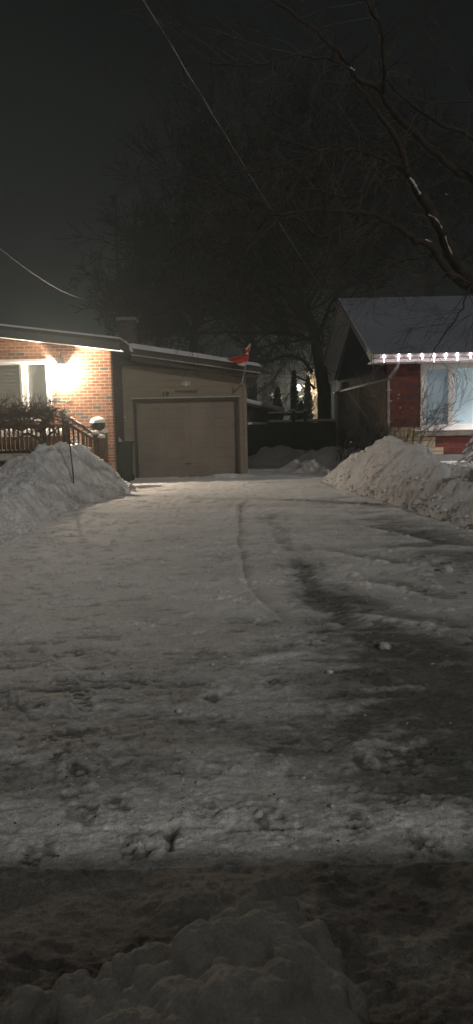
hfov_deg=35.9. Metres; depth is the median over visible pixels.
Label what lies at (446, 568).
snow chunk
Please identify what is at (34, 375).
window
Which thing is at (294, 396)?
cedar
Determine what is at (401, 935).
road
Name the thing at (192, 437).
garage door
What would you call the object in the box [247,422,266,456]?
wooden fence
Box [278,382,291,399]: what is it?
window
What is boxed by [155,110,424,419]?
dark tree
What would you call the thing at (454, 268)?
street tree
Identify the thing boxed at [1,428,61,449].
railing
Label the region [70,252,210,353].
bare tree
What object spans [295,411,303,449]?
wooden fence
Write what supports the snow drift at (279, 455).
on the ground
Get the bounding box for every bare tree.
[62,78,342,359]
[68,198,218,347]
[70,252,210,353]
[75,35,392,400]
[203,36,459,382]
[269,72,472,301]
[314,61,472,295]
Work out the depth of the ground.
21.24 m
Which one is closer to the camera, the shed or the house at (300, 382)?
the shed
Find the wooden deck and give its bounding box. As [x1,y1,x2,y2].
[0,418,76,460]
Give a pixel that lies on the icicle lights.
(422, 354)
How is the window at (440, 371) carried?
in the red brick house at (450, 443)
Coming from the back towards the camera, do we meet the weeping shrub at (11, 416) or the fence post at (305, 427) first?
the fence post at (305, 427)
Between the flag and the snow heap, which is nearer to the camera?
the snow heap
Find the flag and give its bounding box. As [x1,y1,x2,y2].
[227,344,250,384]
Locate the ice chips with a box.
[2,524,454,839]
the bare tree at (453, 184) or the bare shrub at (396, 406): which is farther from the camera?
the bare tree at (453, 184)
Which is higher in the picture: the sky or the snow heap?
the sky
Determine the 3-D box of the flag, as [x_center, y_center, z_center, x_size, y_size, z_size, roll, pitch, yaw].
[0.072,-3.720,18.489,0.596,0.982,0.744,-1,7,0]
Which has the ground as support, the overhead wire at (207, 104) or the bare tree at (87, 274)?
the bare tree at (87, 274)
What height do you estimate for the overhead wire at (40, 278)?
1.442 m
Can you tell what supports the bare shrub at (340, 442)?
on the snow drift at (322, 460)
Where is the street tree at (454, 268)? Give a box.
[94,0,472,396]
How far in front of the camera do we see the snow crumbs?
3.12 m
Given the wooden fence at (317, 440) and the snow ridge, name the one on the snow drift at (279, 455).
the wooden fence at (317, 440)
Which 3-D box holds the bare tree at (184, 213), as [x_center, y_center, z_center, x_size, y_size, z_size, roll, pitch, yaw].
[-1.295,-9.238,29.545,11.178,14.036,9.012,-1,7,0]
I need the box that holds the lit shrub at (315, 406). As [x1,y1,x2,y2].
[299,369,316,418]
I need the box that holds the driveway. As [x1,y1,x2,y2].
[0,474,472,870]
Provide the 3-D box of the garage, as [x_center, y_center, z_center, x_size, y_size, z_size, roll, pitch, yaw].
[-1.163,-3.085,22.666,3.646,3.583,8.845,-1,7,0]
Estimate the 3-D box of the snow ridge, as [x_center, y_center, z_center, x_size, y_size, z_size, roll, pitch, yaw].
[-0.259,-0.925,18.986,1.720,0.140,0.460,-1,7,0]
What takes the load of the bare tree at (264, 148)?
on the ground
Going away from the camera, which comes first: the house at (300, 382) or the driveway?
the driveway
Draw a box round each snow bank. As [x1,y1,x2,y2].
[0,441,135,548]
[319,435,472,531]
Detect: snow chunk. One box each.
[253,809,263,817]
[377,642,390,649]
[439,565,452,572]
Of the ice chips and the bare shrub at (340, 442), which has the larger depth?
the bare shrub at (340, 442)
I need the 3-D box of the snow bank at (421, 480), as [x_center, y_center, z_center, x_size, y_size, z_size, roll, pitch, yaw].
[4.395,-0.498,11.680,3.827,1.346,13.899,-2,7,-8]
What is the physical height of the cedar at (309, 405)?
3.377 m
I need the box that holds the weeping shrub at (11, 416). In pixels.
[0,390,88,445]
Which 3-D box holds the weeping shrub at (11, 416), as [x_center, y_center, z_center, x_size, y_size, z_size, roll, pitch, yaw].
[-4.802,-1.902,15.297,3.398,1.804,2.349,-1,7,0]
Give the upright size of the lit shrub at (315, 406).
4.164 m
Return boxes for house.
[0,317,150,473]
[257,345,336,419]
[323,296,472,460]
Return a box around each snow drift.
[248,445,307,465]
[275,446,361,473]
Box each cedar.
[273,386,283,419]
[289,370,299,419]
[297,400,307,422]
[303,375,314,422]
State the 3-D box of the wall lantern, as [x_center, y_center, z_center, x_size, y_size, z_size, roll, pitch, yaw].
[-4.096,-3.469,17.101,0.230,0.454,0.224,-1,7,0]
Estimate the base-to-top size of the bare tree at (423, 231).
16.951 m
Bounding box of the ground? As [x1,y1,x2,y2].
[248,465,316,475]
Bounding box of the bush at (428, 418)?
[412,395,462,443]
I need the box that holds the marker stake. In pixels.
[68,430,73,483]
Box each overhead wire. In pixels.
[1,249,100,299]
[143,0,323,289]
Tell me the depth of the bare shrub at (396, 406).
16.70 m
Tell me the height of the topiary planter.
1.596 m
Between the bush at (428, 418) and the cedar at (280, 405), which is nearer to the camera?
the bush at (428, 418)
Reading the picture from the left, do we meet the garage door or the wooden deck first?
the wooden deck
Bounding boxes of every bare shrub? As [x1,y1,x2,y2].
[323,411,368,460]
[342,405,412,447]
[344,343,471,446]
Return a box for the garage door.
[136,399,237,477]
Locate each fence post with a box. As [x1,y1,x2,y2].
[291,409,295,448]
[303,409,306,450]
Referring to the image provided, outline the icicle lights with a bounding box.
[383,353,472,361]
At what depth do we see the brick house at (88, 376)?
17.25 m
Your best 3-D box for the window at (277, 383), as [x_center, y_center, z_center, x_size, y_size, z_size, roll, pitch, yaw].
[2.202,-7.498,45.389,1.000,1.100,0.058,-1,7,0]
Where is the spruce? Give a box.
[457,433,472,463]
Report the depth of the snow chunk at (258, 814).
2.92 m
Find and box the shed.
[247,399,284,446]
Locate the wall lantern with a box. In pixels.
[56,354,65,364]
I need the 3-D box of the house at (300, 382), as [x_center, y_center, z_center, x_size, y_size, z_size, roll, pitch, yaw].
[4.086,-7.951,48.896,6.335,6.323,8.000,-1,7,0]
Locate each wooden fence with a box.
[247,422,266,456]
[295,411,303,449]
[307,418,335,450]
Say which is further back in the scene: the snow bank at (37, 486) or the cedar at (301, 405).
the cedar at (301, 405)
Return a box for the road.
[0,861,472,1023]
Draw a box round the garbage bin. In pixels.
[117,437,134,481]
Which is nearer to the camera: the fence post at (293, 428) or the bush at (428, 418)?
the bush at (428, 418)
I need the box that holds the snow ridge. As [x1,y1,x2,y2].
[203,473,254,477]
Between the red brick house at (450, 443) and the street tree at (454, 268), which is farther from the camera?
the red brick house at (450, 443)
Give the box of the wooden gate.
[268,411,291,447]
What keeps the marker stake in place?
in the snow bank at (37, 486)
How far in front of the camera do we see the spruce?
16.55 m
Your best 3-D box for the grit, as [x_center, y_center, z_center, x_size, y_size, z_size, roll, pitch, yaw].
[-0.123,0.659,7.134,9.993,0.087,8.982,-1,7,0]
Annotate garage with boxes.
[122,341,261,477]
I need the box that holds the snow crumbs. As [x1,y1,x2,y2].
[0,533,472,864]
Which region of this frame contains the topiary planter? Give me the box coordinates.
[90,417,105,456]
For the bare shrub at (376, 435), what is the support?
on the snow bank at (421, 480)
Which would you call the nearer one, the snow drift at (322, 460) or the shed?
the snow drift at (322, 460)
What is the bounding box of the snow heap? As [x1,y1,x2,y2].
[0,896,369,1023]
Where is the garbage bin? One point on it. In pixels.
(125, 454)
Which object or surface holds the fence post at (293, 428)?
on the ground
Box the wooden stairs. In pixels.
[61,414,108,463]
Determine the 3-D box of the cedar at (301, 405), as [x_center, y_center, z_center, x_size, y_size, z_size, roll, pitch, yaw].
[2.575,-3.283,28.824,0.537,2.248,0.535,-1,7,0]
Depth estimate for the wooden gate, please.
24.65 m
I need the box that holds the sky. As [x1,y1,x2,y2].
[0,0,472,403]
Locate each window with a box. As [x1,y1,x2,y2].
[0,359,51,420]
[264,382,278,399]
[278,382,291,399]
[414,364,472,430]
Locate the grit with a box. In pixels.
[14,517,472,858]
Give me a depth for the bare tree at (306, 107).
31.31 m
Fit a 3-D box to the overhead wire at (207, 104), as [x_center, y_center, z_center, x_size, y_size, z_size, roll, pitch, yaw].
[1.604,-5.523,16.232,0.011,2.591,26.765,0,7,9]
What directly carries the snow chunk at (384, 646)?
on the driveway

